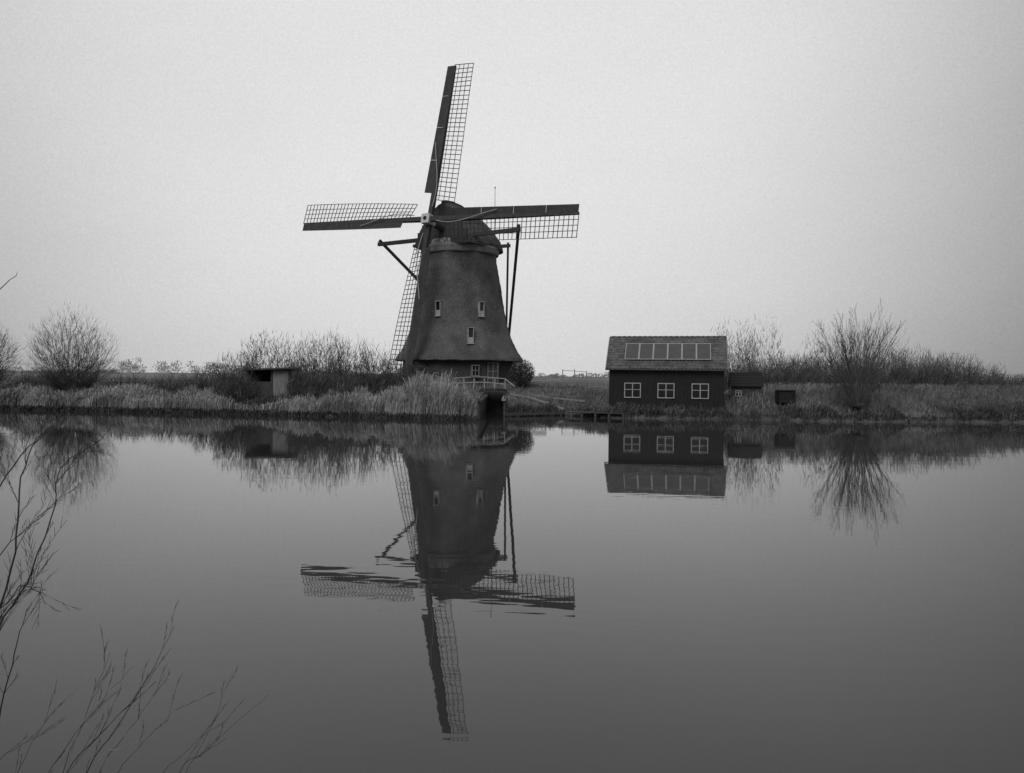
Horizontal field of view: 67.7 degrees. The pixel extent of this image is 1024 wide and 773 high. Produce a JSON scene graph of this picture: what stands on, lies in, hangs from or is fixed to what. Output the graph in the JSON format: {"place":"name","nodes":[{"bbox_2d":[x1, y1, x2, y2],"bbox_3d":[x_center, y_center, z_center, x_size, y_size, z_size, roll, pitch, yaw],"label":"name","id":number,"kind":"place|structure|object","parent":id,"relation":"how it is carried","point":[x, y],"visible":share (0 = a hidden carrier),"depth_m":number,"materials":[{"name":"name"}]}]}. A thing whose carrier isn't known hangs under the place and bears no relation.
{"place":"outdoors","nodes":[
{"label":"outdoors","id":0,"kind":"place"},
{"bbox_2d":[15,601,214,772],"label":"riverside shrub","id":1,"kind":"object","parent":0,"point":[129,705],"visible":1,"depth_m":3.19,"materials":[{"name":"black plant"}]},
{"bbox_2d":[0,666,263,772],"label":"riverside shrub","id":2,"kind":"object","parent":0,"point":[214,720],"visible":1,"depth_m":3.42,"materials":[{"name":"black plant"}]},
{"bbox_2d":[0,409,1023,772],"bbox_3d":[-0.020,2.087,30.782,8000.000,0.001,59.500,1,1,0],"label":"water","id":3,"kind":"structure","parent":0,"point":[492,591],"depth_m":8.78,"materials":[{"name":"grey liquid"}]},
{"bbox_2d":[0,371,1023,422],"bbox_3d":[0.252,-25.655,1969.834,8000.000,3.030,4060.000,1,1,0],"label":"ground","id":4,"kind":"structure","parent":0,"point":[550,380],"depth_m":48.36,"materials":[{"name":"grey plant"}]},
{"bbox_2d":[0,322,26,381],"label":"pollard willow","id":5,"kind":"object","parent":4,"relation":"on","point":[3,367],"visible":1,"depth_m":53.64,"materials":[{"name":"grey plant"}]},
{"bbox_2d":[9,368,64,390],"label":"bare shrub","id":6,"kind":"object","parent":4,"relation":"on","point":[16,384],"visible":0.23,"depth_m":52.64,"materials":[{"name":"grey plant"}]},
{"bbox_2d":[0,274,111,714],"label":"riverside shrub","id":7,"kind":"object","parent":4,"relation":"on","point":[15,600],"visible":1,"depth_m":2.97,"materials":[{"name":"black plant"}]},
{"bbox_2d":[22,302,120,391],"bbox_3d":[-30.721,-2.696,52.677,6.682,7.318,6.080,1,1,0],"label":"pollard willow","id":8,"kind":"object","parent":4,"relation":"on","point":[58,383],"visible":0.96,"depth_m":51.95,"materials":[{"name":"grey plant"}]},
{"bbox_2d":[65,664,185,772],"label":"dry stems","id":9,"kind":"object","parent":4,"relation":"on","point":[118,741],"visible":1,"depth_m":3.17,"materials":[{"name":"black plant"}]},
{"bbox_2d":[102,372,150,388],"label":"bare shrub","id":10,"kind":"object","parent":4,"relation":"on","point":[119,381],"visible":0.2,"depth_m":53.18,"materials":[{"name":"grey plant"}]},
{"bbox_2d":[147,370,193,392],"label":"bare shrub","id":11,"kind":"object","parent":4,"relation":"on","point":[174,382],"visible":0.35,"depth_m":53.39,"materials":[{"name":"grey plant"}]},
{"bbox_2d":[181,366,235,391],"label":"bare shrub","id":12,"kind":"object","parent":4,"relation":"on","point":[201,376],"visible":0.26,"depth_m":51.33,"materials":[{"name":"grey plant"}]},
{"bbox_2d":[209,350,262,397],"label":"bare shrub","id":13,"kind":"object","parent":4,"relation":"on","point":[214,383],"visible":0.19,"depth_m":49.21,"materials":[{"name":"grey plant"}]},
{"bbox_2d":[0,391,473,414],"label":"sedge","id":14,"kind":"object","parent":4,"relation":"on","point":[255,401],"visible":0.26,"depth_m":47.46,"materials":[{"name":"grey plant"}]},
{"bbox_2d":[215,361,260,404],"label":"bare shrub","id":15,"kind":"object","parent":4,"relation":"on","point":[233,391],"visible":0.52,"depth_m":47.67,"materials":[{"name":"grey plant"}]},
{"bbox_2d":[0,404,477,419],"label":"waterline weeds","id":16,"kind":"object","parent":4,"relation":"on","point":[317,413],"visible":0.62,"depth_m":46.01,"materials":[{"name":"black plant"}]},
{"bbox_2d":[0,370,482,416],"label":"reeds","id":17,"kind":"object","parent":4,"relation":"on","point":[442,391],"visible":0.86,"depth_m":46.73,"materials":[{"name":"grey plant"}]},
{"bbox_2d":[236,329,302,391],"bbox_3d":[-16.291,-1.558,51.435,4.567,5.268,4.674,1,1,0],"label":"bare shrub","id":18,"kind":"object","parent":4,"relation":"on","point":[269,360],"visible":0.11,"depth_m":50.98,"materials":[{"name":"grey plant"}]},
{"bbox_2d":[245,367,297,398],"bbox_3d":[-15.496,-0.142,49.406,3.200,2.230,2.500,0,1,-14],"label":"lean to shed","id":19,"kind":"object","parent":4,"relation":"on","point":[278,379],"visible":0.56,"depth_m":48.60,"materials":[{"name":"grey wood"}]},
{"bbox_2d":[284,358,328,400],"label":"bare shrub","id":20,"kind":"object","parent":4,"relation":"on","point":[306,390],"visible":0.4,"depth_m":47.35,"materials":[{"name":"grey plant"}]},
{"bbox_2d":[288,323,354,390],"bbox_3d":[-12.803,-1.672,51.427,4.604,5.321,4.595,1,1,0],"label":"bare shrub","id":21,"kind":"object","parent":4,"relation":"on","point":[314,361],"visible":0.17,"depth_m":50.74,"materials":[{"name":"grey plant"}]},
{"bbox_2d":[321,368,362,395],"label":"bare shrub","id":22,"kind":"object","parent":4,"relation":"on","point":[346,387],"visible":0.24,"depth_m":48.01,"materials":[{"name":"grey plant"}]},
{"bbox_2d":[320,333,378,392],"bbox_3d":[-11.003,-1.386,52.029,4.143,5.030,4.265,1,1,0],"label":"bare shrub","id":23,"kind":"object","parent":4,"relation":"on","point":[361,366],"visible":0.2,"depth_m":51.40,"materials":[{"name":"grey plant"}]},
{"bbox_2d":[350,342,401,393],"bbox_3d":[-9.412,-1.142,52.514,3.642,4.487,3.644,1,1,0],"label":"bare shrub","id":24,"kind":"object","parent":4,"relation":"on","point":[383,375],"visible":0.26,"depth_m":51.90,"materials":[{"name":"grey plant"}]},
{"bbox_2d":[380,359,411,389],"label":"bare shrub","id":25,"kind":"object","parent":4,"relation":"on","point":[404,375],"visible":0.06,"depth_m":54.06,"materials":[{"name":"grey plant"}]},
{"bbox_2d":[395,363,419,385],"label":"bare shrub","id":26,"kind":"object","parent":4,"relation":"on","point":[409,375],"visible":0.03,"depth_m":54.73,"materials":[{"name":"grey plant"}]},
{"bbox_2d":[397,362,430,382],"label":"evergreen bush","id":27,"kind":"object","parent":4,"relation":"on","point":[412,367],"visible":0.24,"depth_m":60.48,"materials":[{"name":"black plant"}]},
{"bbox_2d":[424,369,451,381],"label":"evergreen bush","id":28,"kind":"object","parent":4,"relation":"on","point":[437,371],"visible":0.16,"depth_m":59.67,"materials":[{"name":"black plant"}]},
{"bbox_2d":[303,63,579,386],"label":"windmill","id":29,"kind":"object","parent":4,"relation":"on","point":[459,322],"visible":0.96,"depth_m":67.98,"materials":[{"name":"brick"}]},
{"bbox_2d":[435,301,442,315],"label":"window","id":30,"kind":"structure","parent":29,"relation":"in","point":[438,304],"depth_m":67.58,"materials":[{"name":"white paint"}]},
{"bbox_2d":[466,327,473,343],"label":"window","id":31,"kind":"structure","parent":29,"relation":"in","point":[470,330],"depth_m":66.83,"materials":[{"name":"white paint"}]},
{"bbox_2d":[470,365,479,375],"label":"window","id":32,"kind":"structure","parent":29,"relation":"in","point":[474,368],"depth_m":66.62,"materials":[{"name":"grey paint"}]},
{"bbox_2d":[478,301,484,316],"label":"window","id":33,"kind":"structure","parent":29,"relation":"in","point":[480,304],"depth_m":67.86,"materials":[{"name":"white paint"}]},
{"bbox_2d":[487,362,497,385],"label":"door","id":34,"kind":"structure","parent":29,"relation":"in","point":[492,369],"depth_m":67.37,"materials":[{"name":"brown wood"}]},
{"bbox_2d":[477,393,488,419],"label":"retaining wall","id":35,"kind":"structure","parent":4,"relation":"on","point":[482,400],"depth_m":46.46,"materials":[{"name":"grey concrete"}]},
{"bbox_2d":[452,377,514,394],"bbox_3d":[-2.068,0.403,55.313,4.572,2.237,1.896,1,1,0],"label":"footbridge","id":36,"kind":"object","parent":4,"relation":"on","point":[486,389],"visible":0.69,"depth_m":54.81,"materials":[{"name":"grey wood"}]},
{"bbox_2d":[485,392,506,415],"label":"retaining wall","id":37,"kind":"structure","parent":4,"relation":"on","point":[496,400],"depth_m":56.82,"materials":[{"name":"black brick"}]},
{"bbox_2d":[0,369,1023,417],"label":"undergrowth","id":38,"kind":"object","parent":4,"relation":"on","point":[991,407],"visible":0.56,"depth_m":47.95,"materials":[{"name":"grey plant"}]},
{"bbox_2d":[0,357,1023,380],"bbox_3d":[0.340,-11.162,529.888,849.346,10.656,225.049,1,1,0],"label":"tree line","id":39,"kind":"object","parent":4,"relation":"on","point":[163,369],"visible":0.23,"depth_m":487.77,"materials":[{"name":"grey plant"}]},
{"bbox_2d":[507,358,535,386],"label":"evergreen bush","id":40,"kind":"object","parent":4,"relation":"on","point":[519,379],"visible":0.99,"depth_m":61.64,"materials":[{"name":"black plant"}]},
{"bbox_2d":[504,411,564,416],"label":"retaining wall","id":41,"kind":"structure","parent":4,"relation":"on","point":[546,413],"depth_m":47.92,"materials":[{"name":"grey wood"}]},
{"bbox_2d":[510,393,564,410],"bbox_3d":[1.626,1.022,51.804,0.201,0.987,5.643,0,1,-38],"label":"timber edging","id":42,"kind":"object","parent":4,"relation":"on","point":[541,401],"visible":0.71,"depth_m":51.78,"materials":[{"name":"grey paint"}]},
{"bbox_2d":[530,377,546,387],"bbox_3d":[2.204,-0.352,64.061,1.500,0.930,0.540,1,1,0],"label":"garden bench","id":43,"kind":"object","parent":4,"relation":"on","point":[539,379],"visible":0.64,"depth_m":64.28,"materials":[{"name":"grey paint"}]},
{"bbox_2d":[531,394,585,401],"bbox_3d":[3.126,0.806,53.004,0.161,0.375,5.629,0,1,-38],"label":"timber edging","id":44,"kind":"object","parent":4,"relation":"on","point":[562,398],"visible":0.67,"depth_m":52.39,"materials":[{"name":"grey paint"}]},
{"bbox_2d":[562,369,586,387],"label":"fence","id":45,"kind":"object","parent":4,"relation":"on","point":[574,376],"visible":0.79,"depth_m":73.96,"materials":[{"name":"grey paint"}]},
{"bbox_2d":[565,411,624,418],"bbox_3d":[5.095,2.038,47.268,4.242,0.934,1.159,1,1,25],"label":"landing stage","id":46,"kind":"object","parent":4,"relation":"on","point":[582,412],"visible":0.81,"depth_m":46.88,"materials":[{"name":"grey wood"}]},
{"bbox_2d":[589,380,606,390],"bbox_3d":[9.249,0.187,64.008,5.580,1.341,0.080,1,1,0],"label":"fence","id":47,"kind":"object","parent":4,"relation":"on","point":[598,386],"visible":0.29,"depth_m":63.98,"materials":[{"name":"grey paint"}]},
{"bbox_2d":[605,336,728,409],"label":"wooden house","id":48,"kind":"structure","parent":4,"relation":"on","point":[677,370],"depth_m":48.08,"materials":[{"name":"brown wood"}]},
{"bbox_2d":[624,383,640,397],"bbox_3d":[7.614,0.236,48.239,1.040,0.950,0.100,1,1,13],"label":"window","id":49,"kind":"structure","parent":48,"relation":"in","point":[631,390],"depth_m":48.20,"materials":[{"name":"white paint"}]},
{"bbox_2d":[657,383,674,397],"bbox_3d":[9.631,0.262,47.773,1.040,0.950,0.100,1,1,13],"label":"window","id":50,"kind":"structure","parent":48,"relation":"in","point":[664,390],"depth_m":47.74,"materials":[{"name":"white paint"}]},
{"bbox_2d":[691,383,708,398],"bbox_3d":[11.657,0.289,47.306,1.040,0.950,0.100,1,1,13],"label":"window","id":51,"kind":"structure","parent":48,"relation":"in","point":[699,391],"depth_m":47.27,"materials":[{"name":"white paint"}]},
{"bbox_2d":[710,318,759,391],"bbox_3d":[17.121,-2.522,58.992,4.364,6.037,4.480,1,1,0],"label":"bare shrub","id":52,"kind":"object","parent":4,"relation":"on","point":[726,380],"visible":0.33,"depth_m":58.18,"materials":[{"name":"grey plant"}]},
{"bbox_2d":[725,358,765,382],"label":"bare shrub","id":53,"kind":"object","parent":4,"relation":"on","point":[733,368],"visible":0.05,"depth_m":61.24,"materials":[{"name":"grey plant"}]},
{"bbox_2d":[728,373,763,398],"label":"garden shed","id":54,"kind":"structure","parent":4,"relation":"on","point":[750,383],"depth_m":50.16,"materials":[{"name":"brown wood"}]},
{"bbox_2d":[735,390,741,396],"bbox_3d":[14.854,0.461,50.101,0.400,0.400,0.100,1,1,14],"label":"window","id":55,"kind":"structure","parent":54,"relation":"in","point":[737,392],"depth_m":50.06,"materials":[{"name":"white paint"}]},
{"bbox_2d":[741,314,787,385],"bbox_3d":[19.428,-2.761,58.870,3.678,6.288,3.548,1,1,0],"label":"bare shrub","id":56,"kind":"object","parent":4,"relation":"on","point":[777,373],"visible":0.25,"depth_m":58.34,"materials":[{"name":"grey plant"}]},
{"bbox_2d":[507,401,1023,422],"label":"bank weeds","id":57,"kind":"object","parent":4,"relation":"on","point":[825,412],"visible":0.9,"depth_m":46.06,"materials":[{"name":"grey plant"}]},
{"bbox_2d":[758,352,809,386],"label":"bare shrub","id":58,"kind":"object","parent":4,"relation":"on","point":[793,373],"visible":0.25,"depth_m":60.17,"materials":[{"name":"grey plant"}]},
{"bbox_2d":[773,386,797,407],"bbox_3d":[16.993,0.763,47.513,1.200,1.510,1.000,1,1,0],"label":"animal hutch","id":59,"kind":"object","parent":4,"relation":"on","point":[784,395],"visible":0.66,"depth_m":47.11,"materials":[{"name":"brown wood"}]},
{"bbox_2d":[779,352,829,383],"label":"bare shrub","id":60,"kind":"object","parent":4,"relation":"on","point":[801,361],"visible":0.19,"depth_m":61.15,"materials":[{"name":"grey plant"}]},
{"bbox_2d":[797,334,825,384],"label":"bare shrub","id":61,"kind":"object","parent":4,"relation":"on","point":[809,380],"visible":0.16,"depth_m":59.71,"materials":[{"name":"grey plant"}]},
{"bbox_2d":[797,340,859,384],"bbox_3d":[25.543,-1.662,61.915,4.840,4.318,4.711,1,1,0],"label":"bare shrub","id":62,"kind":"object","parent":4,"relation":"on","point":[830,375],"visible":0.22,"depth_m":61.10,"materials":[{"name":"grey plant"}]},
{"bbox_2d":[810,299,907,411],"bbox_3d":[20.885,-1.756,45.834,5.848,7.079,6.118,1,1,13],"label":"pollard willow","id":63,"kind":"object","parent":4,"relation":"on","point":[858,401],"visible":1,"depth_m":45.66,"materials":[{"name":"grey plant"}]},
{"bbox_2d":[835,352,887,387],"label":"bare shrub","id":64,"kind":"object","parent":4,"relation":"on","point":[865,370],"visible":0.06,"depth_m":60.19,"materials":[{"name":"grey plant"}]},
{"bbox_2d":[856,344,915,384],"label":"bare shrub","id":65,"kind":"object","parent":4,"relation":"on","point":[891,372],"visible":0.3,"depth_m":60.73,"materials":[{"name":"grey plant"}]},
{"bbox_2d":[873,354,913,377],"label":"bare shrub","id":66,"kind":"object","parent":4,"relation":"on","point":[892,364],"visible":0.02,"depth_m":66.44,"materials":[{"name":"grey plant"}]},
{"bbox_2d":[886,344,947,385],"bbox_3d":[32.676,-1.546,61.883,4.852,4.179,4.822,1,1,0],"label":"bare shrub","id":67,"kind":"object","parent":4,"relation":"on","point":[928,380],"visible":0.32,"depth_m":60.88,"materials":[{"name":"grey plant"}]},
{"bbox_2d":[909,350,970,386],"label":"bare shrub","id":68,"kind":"object","parent":4,"relation":"on","point":[951,376],"visible":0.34,"depth_m":61.11,"materials":[{"name":"grey plant"}]},
{"bbox_2d":[932,350,987,385],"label":"bare shrub","id":69,"kind":"object","parent":4,"relation":"on","point":[970,371],"visible":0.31,"depth_m":62.01,"materials":[{"name":"grey plant"}]},
{"bbox_2d":[959,360,1008,386],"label":"bare shrub","id":70,"kind":"object","parent":4,"relation":"on","point":[996,379],"visible":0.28,"depth_m":62.19,"materials":[{"name":"grey plant"}]},
{"bbox_2d":[987,373,1023,385],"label":"bare shrub","id":71,"kind":"object","parent":4,"relation":"on","point":[1017,380],"visible":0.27,"depth_m":63.16,"materials":[{"name":"grey plant"}]},
{"bbox_2d":[0,0,1023,380],"label":"sky","id":72,"kind":"structure","parent":0,"point":[163,162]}
]}

